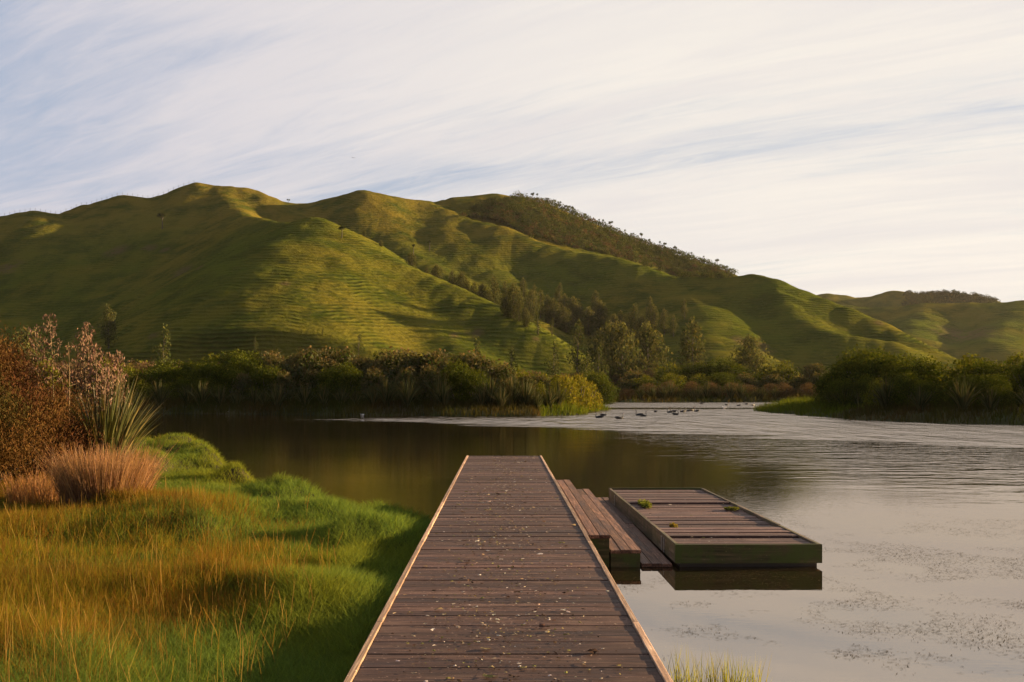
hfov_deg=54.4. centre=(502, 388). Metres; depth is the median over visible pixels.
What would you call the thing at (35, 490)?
dry tussock
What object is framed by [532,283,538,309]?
poplar tree
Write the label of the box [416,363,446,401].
coastal shrub
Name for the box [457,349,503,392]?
coastal shrub
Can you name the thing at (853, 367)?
round shrub
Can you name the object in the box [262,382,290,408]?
flax bush
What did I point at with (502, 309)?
willow tree
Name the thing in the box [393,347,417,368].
coastal shrub
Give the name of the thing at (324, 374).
round shrub
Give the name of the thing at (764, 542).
floating platform
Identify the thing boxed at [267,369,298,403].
coastal shrub
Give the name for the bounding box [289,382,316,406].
flax bush
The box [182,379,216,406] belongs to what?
flax bush
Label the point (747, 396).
shore sedge
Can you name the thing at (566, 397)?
leafy shrub
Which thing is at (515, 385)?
flax bush
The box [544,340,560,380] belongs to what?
young poplar tree
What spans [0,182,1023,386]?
hills
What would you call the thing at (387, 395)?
flax bush
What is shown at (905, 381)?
round shrub
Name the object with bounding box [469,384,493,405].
flax bush
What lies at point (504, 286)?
poplar tree
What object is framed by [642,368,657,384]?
tangled shrub
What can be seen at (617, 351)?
willow tree
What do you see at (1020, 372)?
round shrub
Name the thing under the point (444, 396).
flax bush
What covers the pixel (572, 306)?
willow tree
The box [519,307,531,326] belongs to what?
willow tree
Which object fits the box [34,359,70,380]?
tangled shrub
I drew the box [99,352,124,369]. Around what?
tangled shrub
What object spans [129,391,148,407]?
flax bush
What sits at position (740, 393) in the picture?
flax bush
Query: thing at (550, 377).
leafy shrub
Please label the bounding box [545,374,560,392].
leafy shrub
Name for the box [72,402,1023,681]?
water
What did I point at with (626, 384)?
coastal shrub
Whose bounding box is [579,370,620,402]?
round shrub
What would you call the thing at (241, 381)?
coastal shrub
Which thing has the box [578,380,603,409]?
leafy shrub
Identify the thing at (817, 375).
coastal shrub
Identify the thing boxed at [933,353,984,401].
leafy shrub
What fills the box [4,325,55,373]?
willow tree
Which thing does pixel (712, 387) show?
tangled shrub
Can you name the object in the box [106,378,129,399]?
leafy shrub
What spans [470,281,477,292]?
poplar tree
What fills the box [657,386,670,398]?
flax bush
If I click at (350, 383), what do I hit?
round shrub
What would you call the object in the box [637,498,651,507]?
weed tuft
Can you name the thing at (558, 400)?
flax bush
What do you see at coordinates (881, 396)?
flax bush
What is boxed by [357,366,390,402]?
coastal shrub
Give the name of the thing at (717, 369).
round shrub
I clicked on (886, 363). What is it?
round shrub
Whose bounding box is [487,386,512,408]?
flax bush
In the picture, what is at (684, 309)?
poplar tree
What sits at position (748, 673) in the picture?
green sedge
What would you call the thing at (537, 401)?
flax bush
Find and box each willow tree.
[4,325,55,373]
[405,252,417,267]
[430,263,445,278]
[451,270,471,289]
[472,283,487,298]
[500,297,511,315]
[501,283,525,319]
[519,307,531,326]
[521,289,540,321]
[544,298,563,326]
[557,307,574,332]
[561,296,581,324]
[577,306,598,336]
[586,320,629,377]
[589,300,610,327]
[594,319,648,385]
[607,314,620,328]
[629,320,675,383]
[630,315,648,342]
[728,334,775,380]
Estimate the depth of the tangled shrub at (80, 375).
99.43 m
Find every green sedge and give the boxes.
[660,641,704,681]
[691,647,748,681]
[729,653,771,681]
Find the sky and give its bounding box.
[0,0,1023,301]
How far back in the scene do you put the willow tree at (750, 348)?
244.90 m
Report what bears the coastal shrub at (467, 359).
on the marsh ground at (745, 399)
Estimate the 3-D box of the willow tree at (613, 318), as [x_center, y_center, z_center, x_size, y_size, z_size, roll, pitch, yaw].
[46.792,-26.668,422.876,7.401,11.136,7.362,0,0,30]
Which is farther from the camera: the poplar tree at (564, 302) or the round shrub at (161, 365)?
the poplar tree at (564, 302)
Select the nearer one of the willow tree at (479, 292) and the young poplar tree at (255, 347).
the young poplar tree at (255, 347)
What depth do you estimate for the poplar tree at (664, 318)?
399.96 m
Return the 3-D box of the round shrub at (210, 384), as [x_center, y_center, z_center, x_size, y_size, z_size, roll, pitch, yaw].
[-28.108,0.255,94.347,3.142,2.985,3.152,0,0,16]
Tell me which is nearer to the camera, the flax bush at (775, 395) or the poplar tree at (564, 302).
the flax bush at (775, 395)
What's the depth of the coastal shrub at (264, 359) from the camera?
96.66 m
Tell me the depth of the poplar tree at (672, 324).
392.69 m
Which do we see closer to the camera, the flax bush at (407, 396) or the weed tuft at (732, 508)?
the weed tuft at (732, 508)
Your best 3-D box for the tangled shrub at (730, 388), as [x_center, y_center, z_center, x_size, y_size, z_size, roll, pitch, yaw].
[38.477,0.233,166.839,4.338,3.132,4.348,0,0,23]
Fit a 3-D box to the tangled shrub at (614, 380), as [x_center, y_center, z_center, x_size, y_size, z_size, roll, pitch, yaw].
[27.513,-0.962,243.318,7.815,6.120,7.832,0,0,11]
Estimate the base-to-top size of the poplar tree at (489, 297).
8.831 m
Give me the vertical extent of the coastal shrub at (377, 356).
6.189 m
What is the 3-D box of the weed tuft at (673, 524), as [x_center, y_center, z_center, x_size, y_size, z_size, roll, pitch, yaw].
[2.364,1.882,13.746,0.138,0.066,0.243,0,0,0]
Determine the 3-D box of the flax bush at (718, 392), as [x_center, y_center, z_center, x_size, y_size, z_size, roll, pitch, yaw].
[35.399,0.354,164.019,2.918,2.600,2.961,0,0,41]
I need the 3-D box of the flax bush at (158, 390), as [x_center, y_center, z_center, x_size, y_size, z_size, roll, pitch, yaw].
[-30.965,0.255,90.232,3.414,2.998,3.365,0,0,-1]
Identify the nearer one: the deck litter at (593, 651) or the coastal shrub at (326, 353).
the deck litter at (593, 651)
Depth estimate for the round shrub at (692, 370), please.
181.01 m
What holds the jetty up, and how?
on the lake bed
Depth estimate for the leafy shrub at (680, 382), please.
169.66 m
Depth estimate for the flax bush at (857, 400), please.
75.77 m
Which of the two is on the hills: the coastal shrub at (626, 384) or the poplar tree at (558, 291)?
the poplar tree at (558, 291)
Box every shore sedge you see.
[59,394,610,415]
[588,389,819,402]
[753,396,1023,424]
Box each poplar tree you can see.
[97,303,118,348]
[150,323,170,366]
[253,336,258,352]
[354,332,364,356]
[448,269,455,283]
[462,279,471,291]
[467,336,480,358]
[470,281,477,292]
[481,275,499,304]
[483,288,493,302]
[498,293,502,306]
[500,281,512,301]
[504,346,517,372]
[513,300,522,320]
[519,277,528,296]
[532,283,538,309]
[535,288,544,317]
[535,311,541,334]
[541,295,552,322]
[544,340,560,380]
[548,318,553,334]
[554,282,563,306]
[560,293,568,311]
[564,318,587,373]
[578,352,591,377]
[590,291,598,309]
[592,342,609,374]
[618,310,624,324]
[627,303,644,333]
[645,296,659,319]
[647,307,659,329]
[658,308,671,334]
[669,315,678,336]
[676,315,709,370]
[680,299,688,319]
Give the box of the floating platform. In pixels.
[609,488,821,566]
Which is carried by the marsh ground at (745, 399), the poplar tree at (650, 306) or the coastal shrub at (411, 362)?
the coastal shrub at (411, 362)
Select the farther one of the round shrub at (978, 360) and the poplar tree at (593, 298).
the poplar tree at (593, 298)
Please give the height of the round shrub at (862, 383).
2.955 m
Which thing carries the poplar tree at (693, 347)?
on the marsh ground at (745, 399)
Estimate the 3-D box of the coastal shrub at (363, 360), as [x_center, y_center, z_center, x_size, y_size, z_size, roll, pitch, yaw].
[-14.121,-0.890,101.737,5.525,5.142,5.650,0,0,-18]
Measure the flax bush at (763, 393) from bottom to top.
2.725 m
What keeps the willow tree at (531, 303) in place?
on the hills
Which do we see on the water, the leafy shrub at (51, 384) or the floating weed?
the floating weed
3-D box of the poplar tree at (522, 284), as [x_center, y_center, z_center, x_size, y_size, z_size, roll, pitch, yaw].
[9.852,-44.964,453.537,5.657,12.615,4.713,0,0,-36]
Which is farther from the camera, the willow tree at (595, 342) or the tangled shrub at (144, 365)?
the willow tree at (595, 342)
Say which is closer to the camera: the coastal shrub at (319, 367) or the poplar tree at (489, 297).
the coastal shrub at (319, 367)
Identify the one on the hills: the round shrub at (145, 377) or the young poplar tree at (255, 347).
the young poplar tree at (255, 347)
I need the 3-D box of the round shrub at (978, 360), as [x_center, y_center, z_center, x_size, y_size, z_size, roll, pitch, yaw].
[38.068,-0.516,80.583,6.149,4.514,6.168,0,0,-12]
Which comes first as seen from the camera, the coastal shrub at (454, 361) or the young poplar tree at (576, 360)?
the coastal shrub at (454, 361)
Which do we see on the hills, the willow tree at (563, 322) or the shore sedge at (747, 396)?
the willow tree at (563, 322)
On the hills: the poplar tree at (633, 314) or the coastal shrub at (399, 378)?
the poplar tree at (633, 314)
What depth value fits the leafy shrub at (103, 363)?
100.30 m
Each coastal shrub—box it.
[228,372,258,403]
[252,348,286,368]
[254,351,294,400]
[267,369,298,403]
[276,345,322,399]
[298,369,320,400]
[302,345,341,386]
[311,356,341,379]
[323,346,357,367]
[344,356,372,392]
[352,355,375,370]
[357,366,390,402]
[363,350,402,398]
[372,346,400,366]
[388,348,435,399]
[388,366,423,403]
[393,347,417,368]
[413,349,449,392]
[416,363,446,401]
[428,348,456,362]
[431,353,485,401]
[451,350,488,379]
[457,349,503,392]
[485,363,521,392]
[489,359,518,379]
[495,377,519,405]
[515,374,536,387]
[524,384,537,407]
[531,374,551,392]
[613,369,658,392]
[614,379,641,398]
[731,372,761,391]
[757,373,785,391]
[786,374,811,395]
[792,362,829,383]
[801,372,822,389]
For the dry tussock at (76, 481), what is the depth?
13.98 m
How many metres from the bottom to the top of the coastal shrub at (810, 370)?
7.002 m
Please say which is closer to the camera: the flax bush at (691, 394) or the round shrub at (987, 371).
the round shrub at (987, 371)
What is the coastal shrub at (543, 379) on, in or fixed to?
on the marsh ground at (745, 399)
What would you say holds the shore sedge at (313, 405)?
on the marsh ground at (745, 399)
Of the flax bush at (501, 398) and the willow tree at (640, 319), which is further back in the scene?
the willow tree at (640, 319)
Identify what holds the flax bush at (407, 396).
on the marsh ground at (745, 399)
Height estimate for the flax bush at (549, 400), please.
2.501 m
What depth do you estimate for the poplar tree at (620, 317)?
426.68 m
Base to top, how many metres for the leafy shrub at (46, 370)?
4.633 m
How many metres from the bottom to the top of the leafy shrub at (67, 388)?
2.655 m
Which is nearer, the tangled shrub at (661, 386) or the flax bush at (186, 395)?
the flax bush at (186, 395)
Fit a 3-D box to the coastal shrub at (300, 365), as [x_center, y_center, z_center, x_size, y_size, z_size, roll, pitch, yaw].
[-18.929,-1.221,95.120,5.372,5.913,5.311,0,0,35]
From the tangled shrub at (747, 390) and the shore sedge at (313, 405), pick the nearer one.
the shore sedge at (313, 405)
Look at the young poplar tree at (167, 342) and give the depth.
248.69 m
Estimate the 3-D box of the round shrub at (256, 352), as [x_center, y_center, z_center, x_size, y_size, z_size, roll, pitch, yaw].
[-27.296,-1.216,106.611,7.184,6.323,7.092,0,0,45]
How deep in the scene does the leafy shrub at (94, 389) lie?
94.62 m
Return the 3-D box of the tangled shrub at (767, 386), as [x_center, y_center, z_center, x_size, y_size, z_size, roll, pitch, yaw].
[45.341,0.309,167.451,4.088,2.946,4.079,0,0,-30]
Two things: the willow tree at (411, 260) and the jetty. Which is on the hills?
the willow tree at (411, 260)
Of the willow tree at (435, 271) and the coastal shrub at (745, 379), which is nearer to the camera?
the coastal shrub at (745, 379)
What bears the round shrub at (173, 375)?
on the marsh ground at (745, 399)
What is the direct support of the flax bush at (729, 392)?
on the marsh ground at (745, 399)
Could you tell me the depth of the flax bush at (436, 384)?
83.90 m
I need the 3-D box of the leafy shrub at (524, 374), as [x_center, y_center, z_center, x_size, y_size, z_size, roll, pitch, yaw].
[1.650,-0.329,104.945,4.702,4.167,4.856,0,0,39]
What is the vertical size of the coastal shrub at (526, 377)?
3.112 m
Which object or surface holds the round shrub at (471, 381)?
on the marsh ground at (745, 399)
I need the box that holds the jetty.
[344,455,672,681]
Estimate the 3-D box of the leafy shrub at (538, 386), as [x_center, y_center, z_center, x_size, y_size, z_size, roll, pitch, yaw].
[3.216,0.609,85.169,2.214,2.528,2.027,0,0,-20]
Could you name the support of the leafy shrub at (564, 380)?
on the marsh ground at (745, 399)
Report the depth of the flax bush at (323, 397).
84.31 m
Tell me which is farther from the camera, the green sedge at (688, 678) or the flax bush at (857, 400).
the flax bush at (857, 400)
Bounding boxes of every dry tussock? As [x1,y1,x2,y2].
[0,465,59,506]
[29,434,180,507]
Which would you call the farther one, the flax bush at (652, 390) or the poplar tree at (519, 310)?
the poplar tree at (519, 310)
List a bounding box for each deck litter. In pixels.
[380,455,631,681]
[642,491,781,541]
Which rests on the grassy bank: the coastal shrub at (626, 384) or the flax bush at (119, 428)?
the flax bush at (119, 428)
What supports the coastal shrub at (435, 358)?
on the marsh ground at (745, 399)
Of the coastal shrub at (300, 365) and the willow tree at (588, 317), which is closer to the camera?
the coastal shrub at (300, 365)
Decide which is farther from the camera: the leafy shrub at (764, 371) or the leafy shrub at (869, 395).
the leafy shrub at (764, 371)
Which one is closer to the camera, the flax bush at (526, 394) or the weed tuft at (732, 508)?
the weed tuft at (732, 508)
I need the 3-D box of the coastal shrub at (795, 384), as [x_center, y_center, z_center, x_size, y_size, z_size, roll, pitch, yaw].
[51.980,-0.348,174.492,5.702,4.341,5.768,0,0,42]
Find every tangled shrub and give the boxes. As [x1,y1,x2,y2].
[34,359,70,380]
[48,358,80,377]
[58,362,98,397]
[59,363,79,394]
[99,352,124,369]
[119,358,156,384]
[131,358,156,373]
[518,368,545,378]
[606,374,620,387]
[616,388,636,398]
[635,382,661,398]
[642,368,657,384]
[657,381,679,397]
[681,381,702,396]
[702,381,722,396]
[721,382,744,396]
[742,384,757,394]
[761,383,784,397]
[777,382,795,396]
[796,382,815,395]
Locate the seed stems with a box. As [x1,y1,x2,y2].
[0,436,342,681]
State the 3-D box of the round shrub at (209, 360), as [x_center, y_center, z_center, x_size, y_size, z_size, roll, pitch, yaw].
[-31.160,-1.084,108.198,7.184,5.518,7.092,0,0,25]
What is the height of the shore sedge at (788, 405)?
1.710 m
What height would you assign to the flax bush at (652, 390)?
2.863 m
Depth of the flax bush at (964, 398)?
64.23 m
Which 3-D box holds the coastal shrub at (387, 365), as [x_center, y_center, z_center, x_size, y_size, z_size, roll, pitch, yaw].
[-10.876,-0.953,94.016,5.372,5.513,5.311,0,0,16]
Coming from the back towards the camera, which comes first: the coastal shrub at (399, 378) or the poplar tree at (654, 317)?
the poplar tree at (654, 317)
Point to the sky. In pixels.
(853, 148)
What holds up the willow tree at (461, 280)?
on the hills
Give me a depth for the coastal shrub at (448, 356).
100.43 m
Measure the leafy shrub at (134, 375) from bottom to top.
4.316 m
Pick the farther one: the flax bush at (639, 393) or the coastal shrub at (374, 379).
the flax bush at (639, 393)
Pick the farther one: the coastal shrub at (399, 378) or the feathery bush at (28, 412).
the coastal shrub at (399, 378)
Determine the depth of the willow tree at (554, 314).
429.75 m
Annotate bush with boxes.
[0,323,112,488]
[0,362,139,480]
[26,312,165,476]
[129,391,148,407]
[146,377,174,406]
[178,383,193,405]
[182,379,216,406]
[209,382,230,404]
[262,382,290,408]
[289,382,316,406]
[312,387,333,407]
[368,380,401,405]
[392,381,421,407]
[393,376,422,404]
[419,369,458,396]
[431,382,452,406]
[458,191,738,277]
[469,377,506,406]
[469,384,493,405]
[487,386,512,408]
[495,372,529,405]
[498,382,520,407]
[509,376,539,407]
[530,388,546,409]
[538,385,563,409]
[543,382,574,407]
[634,388,644,399]
[645,384,657,399]
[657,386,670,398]
[662,378,680,397]
[687,389,701,399]
[698,382,718,397]
[711,384,724,397]
[720,379,741,398]
[731,381,748,399]
[752,387,761,399]
[759,385,768,399]
[769,387,781,399]
[850,388,866,407]
[869,375,903,409]
[901,289,1000,305]
[905,383,934,411]
[935,375,989,411]
[977,385,1004,411]
[1012,386,1023,405]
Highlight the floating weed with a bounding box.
[616,504,1023,674]
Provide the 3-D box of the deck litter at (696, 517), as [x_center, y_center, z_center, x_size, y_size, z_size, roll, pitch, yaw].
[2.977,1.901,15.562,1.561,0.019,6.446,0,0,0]
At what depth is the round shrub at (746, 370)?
183.33 m
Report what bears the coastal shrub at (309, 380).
on the marsh ground at (745, 399)
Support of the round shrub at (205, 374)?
on the marsh ground at (745, 399)
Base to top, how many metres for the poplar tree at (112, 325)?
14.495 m
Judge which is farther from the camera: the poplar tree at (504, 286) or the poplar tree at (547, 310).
the poplar tree at (547, 310)
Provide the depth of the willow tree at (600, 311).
438.47 m
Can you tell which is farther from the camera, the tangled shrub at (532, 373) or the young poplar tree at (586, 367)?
the young poplar tree at (586, 367)
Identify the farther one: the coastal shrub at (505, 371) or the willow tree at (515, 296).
the willow tree at (515, 296)
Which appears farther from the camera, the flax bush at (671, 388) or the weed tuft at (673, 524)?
the flax bush at (671, 388)
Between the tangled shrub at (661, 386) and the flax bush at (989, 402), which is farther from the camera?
the tangled shrub at (661, 386)
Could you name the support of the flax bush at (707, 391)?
on the marsh ground at (745, 399)
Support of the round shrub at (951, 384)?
on the marsh ground at (745, 399)
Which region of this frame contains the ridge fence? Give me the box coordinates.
[4,187,173,215]
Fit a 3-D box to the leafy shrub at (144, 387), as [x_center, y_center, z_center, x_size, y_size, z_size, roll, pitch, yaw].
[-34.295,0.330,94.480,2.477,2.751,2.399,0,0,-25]
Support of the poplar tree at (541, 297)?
on the hills
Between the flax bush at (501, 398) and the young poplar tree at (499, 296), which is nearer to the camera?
the flax bush at (501, 398)
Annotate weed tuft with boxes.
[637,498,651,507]
[669,522,677,527]
[723,506,739,510]
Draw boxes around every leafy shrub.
[30,361,64,386]
[44,375,58,394]
[60,378,76,397]
[82,357,124,399]
[83,381,108,398]
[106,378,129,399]
[107,365,151,395]
[128,379,152,401]
[511,367,534,380]
[534,381,549,396]
[535,371,553,380]
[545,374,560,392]
[551,374,582,407]
[561,389,574,406]
[568,373,594,409]
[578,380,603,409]
[630,374,660,392]
[654,362,690,395]
[657,371,688,392]
[682,373,715,393]
[754,363,781,389]
[764,360,799,383]
[858,377,891,409]
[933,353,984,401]
[1000,352,1023,389]
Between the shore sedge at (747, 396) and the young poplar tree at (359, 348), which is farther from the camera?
the young poplar tree at (359, 348)
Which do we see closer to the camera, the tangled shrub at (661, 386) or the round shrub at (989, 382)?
the round shrub at (989, 382)
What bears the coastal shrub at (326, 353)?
on the marsh ground at (745, 399)
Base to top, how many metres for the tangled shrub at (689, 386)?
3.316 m
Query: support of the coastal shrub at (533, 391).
on the marsh ground at (745, 399)
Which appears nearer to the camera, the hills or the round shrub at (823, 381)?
the round shrub at (823, 381)
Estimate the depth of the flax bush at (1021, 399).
62.67 m
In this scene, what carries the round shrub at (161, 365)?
on the marsh ground at (745, 399)
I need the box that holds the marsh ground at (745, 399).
[83,396,1023,424]
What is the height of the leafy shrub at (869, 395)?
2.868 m
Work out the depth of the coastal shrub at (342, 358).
103.54 m
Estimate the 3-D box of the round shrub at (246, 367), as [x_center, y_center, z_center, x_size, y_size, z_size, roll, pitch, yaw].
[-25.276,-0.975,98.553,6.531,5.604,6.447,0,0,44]
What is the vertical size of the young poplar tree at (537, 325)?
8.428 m
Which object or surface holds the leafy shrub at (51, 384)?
on the marsh ground at (745, 399)
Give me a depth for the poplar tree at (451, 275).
366.00 m
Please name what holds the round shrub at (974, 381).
on the marsh ground at (745, 399)
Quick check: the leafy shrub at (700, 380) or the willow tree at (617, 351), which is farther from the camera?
the willow tree at (617, 351)
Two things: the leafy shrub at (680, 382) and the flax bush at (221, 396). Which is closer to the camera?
the flax bush at (221, 396)
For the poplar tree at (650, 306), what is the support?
on the hills
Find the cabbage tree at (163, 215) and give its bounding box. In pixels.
[156,212,167,228]
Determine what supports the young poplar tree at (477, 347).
on the marsh ground at (745, 399)
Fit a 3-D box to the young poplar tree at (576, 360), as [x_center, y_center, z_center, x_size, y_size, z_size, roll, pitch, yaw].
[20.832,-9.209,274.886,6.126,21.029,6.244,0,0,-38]
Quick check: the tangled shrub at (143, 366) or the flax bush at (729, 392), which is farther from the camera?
the flax bush at (729, 392)
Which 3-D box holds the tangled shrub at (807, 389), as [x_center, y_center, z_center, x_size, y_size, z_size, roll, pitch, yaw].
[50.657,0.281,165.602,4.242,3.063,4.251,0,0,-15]
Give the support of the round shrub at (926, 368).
on the marsh ground at (745, 399)
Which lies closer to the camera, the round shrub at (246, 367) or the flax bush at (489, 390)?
the flax bush at (489, 390)
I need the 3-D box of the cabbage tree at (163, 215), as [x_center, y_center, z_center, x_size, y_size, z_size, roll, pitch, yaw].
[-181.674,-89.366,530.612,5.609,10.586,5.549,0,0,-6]
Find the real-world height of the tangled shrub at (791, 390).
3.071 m
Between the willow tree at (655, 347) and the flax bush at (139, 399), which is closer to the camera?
the flax bush at (139, 399)
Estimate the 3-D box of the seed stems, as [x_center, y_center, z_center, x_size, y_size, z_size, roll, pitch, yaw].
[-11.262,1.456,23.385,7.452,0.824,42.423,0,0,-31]
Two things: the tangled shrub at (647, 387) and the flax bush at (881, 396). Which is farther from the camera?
the tangled shrub at (647, 387)
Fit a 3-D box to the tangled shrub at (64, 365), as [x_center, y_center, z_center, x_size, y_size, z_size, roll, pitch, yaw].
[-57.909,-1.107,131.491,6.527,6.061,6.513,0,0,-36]
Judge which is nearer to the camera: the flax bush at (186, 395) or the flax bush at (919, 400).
the flax bush at (919, 400)
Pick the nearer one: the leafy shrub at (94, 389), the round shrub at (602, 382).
the leafy shrub at (94, 389)
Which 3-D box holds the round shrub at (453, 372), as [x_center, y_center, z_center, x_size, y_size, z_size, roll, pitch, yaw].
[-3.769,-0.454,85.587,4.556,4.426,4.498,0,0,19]
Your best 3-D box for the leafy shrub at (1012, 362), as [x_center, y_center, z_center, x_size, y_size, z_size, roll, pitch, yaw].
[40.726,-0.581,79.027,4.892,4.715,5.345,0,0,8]
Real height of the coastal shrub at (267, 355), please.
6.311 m
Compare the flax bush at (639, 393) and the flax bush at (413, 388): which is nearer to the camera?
the flax bush at (413, 388)
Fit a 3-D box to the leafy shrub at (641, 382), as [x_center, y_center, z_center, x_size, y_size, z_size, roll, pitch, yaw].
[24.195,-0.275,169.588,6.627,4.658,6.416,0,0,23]
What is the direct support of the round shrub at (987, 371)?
on the marsh ground at (745, 399)
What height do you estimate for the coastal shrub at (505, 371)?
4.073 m
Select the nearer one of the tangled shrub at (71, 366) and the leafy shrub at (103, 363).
the leafy shrub at (103, 363)
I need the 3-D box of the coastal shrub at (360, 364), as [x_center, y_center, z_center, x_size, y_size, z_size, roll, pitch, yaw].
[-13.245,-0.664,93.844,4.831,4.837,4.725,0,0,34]
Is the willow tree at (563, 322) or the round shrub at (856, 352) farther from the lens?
the willow tree at (563, 322)
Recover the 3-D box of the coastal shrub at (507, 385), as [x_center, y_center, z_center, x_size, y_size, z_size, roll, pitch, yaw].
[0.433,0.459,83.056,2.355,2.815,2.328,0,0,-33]
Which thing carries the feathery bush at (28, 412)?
on the grassy bank
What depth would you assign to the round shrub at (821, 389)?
87.29 m
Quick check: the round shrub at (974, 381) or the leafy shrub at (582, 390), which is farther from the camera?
the leafy shrub at (582, 390)
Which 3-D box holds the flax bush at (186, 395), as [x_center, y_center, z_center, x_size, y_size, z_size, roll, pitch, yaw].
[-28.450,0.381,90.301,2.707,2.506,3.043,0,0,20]
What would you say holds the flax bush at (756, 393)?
on the marsh ground at (745, 399)
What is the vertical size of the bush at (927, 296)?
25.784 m
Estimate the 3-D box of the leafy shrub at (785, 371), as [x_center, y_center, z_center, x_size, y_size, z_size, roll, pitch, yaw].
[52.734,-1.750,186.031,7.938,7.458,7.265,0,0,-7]
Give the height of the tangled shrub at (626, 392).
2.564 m
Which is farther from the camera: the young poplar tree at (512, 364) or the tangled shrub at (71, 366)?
the young poplar tree at (512, 364)
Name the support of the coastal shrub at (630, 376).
on the marsh ground at (745, 399)
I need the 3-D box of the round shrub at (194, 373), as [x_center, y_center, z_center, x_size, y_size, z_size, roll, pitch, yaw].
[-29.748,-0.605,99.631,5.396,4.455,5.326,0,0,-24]
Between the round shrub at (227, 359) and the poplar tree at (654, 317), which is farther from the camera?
the poplar tree at (654, 317)
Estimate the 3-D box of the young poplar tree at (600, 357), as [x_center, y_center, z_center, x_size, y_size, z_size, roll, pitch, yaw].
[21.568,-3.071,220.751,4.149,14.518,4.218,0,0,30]
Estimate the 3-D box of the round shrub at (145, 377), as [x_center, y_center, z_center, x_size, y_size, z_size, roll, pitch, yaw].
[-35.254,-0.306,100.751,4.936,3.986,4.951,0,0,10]
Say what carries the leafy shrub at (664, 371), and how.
on the marsh ground at (745, 399)
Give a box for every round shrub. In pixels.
[135,366,170,395]
[139,363,189,399]
[140,358,184,377]
[166,359,200,385]
[182,361,220,394]
[189,353,223,379]
[191,377,219,399]
[192,360,227,391]
[211,347,251,369]
[215,353,266,390]
[236,349,266,368]
[241,362,287,401]
[310,365,350,401]
[317,359,366,401]
[429,358,476,402]
[453,369,494,404]
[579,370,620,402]
[580,372,616,400]
[680,362,718,387]
[699,355,743,384]
[709,372,745,394]
[722,364,762,392]
[809,372,832,404]
[810,357,858,405]
[822,344,889,398]
[836,345,883,358]
[843,350,904,396]
[845,373,880,408]
[849,349,913,390]
[882,370,923,408]
[885,352,951,400]
[937,376,978,405]
[948,355,1004,404]
[949,372,986,407]
[961,358,1023,406]
[973,374,1016,408]
[1003,351,1023,405]
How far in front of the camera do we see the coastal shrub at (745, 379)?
174.45 m
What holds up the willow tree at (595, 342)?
on the marsh ground at (745, 399)
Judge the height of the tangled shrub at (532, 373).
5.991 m
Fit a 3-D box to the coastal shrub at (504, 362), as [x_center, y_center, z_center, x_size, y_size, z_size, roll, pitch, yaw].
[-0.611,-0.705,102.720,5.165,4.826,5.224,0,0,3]
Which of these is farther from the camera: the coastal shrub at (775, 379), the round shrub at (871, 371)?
the coastal shrub at (775, 379)
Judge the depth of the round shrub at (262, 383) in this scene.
91.12 m
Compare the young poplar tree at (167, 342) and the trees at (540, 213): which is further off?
the trees at (540, 213)
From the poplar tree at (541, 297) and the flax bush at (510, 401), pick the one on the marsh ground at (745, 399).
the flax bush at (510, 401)
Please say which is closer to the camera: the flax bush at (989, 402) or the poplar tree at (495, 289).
the flax bush at (989, 402)
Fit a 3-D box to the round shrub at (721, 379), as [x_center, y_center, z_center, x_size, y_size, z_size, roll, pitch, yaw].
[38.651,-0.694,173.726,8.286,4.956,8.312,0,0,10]
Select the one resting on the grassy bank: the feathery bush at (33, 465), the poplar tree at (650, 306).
the feathery bush at (33, 465)
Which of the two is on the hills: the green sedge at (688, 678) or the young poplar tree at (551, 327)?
the young poplar tree at (551, 327)
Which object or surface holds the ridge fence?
on the hills
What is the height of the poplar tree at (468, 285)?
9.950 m
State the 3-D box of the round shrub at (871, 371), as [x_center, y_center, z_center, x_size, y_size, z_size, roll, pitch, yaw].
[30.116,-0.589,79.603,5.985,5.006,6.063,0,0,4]
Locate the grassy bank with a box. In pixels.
[3,436,414,678]
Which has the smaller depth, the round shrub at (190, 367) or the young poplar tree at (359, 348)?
the round shrub at (190, 367)
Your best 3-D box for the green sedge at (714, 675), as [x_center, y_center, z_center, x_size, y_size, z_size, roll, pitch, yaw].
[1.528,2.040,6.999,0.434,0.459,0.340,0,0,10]

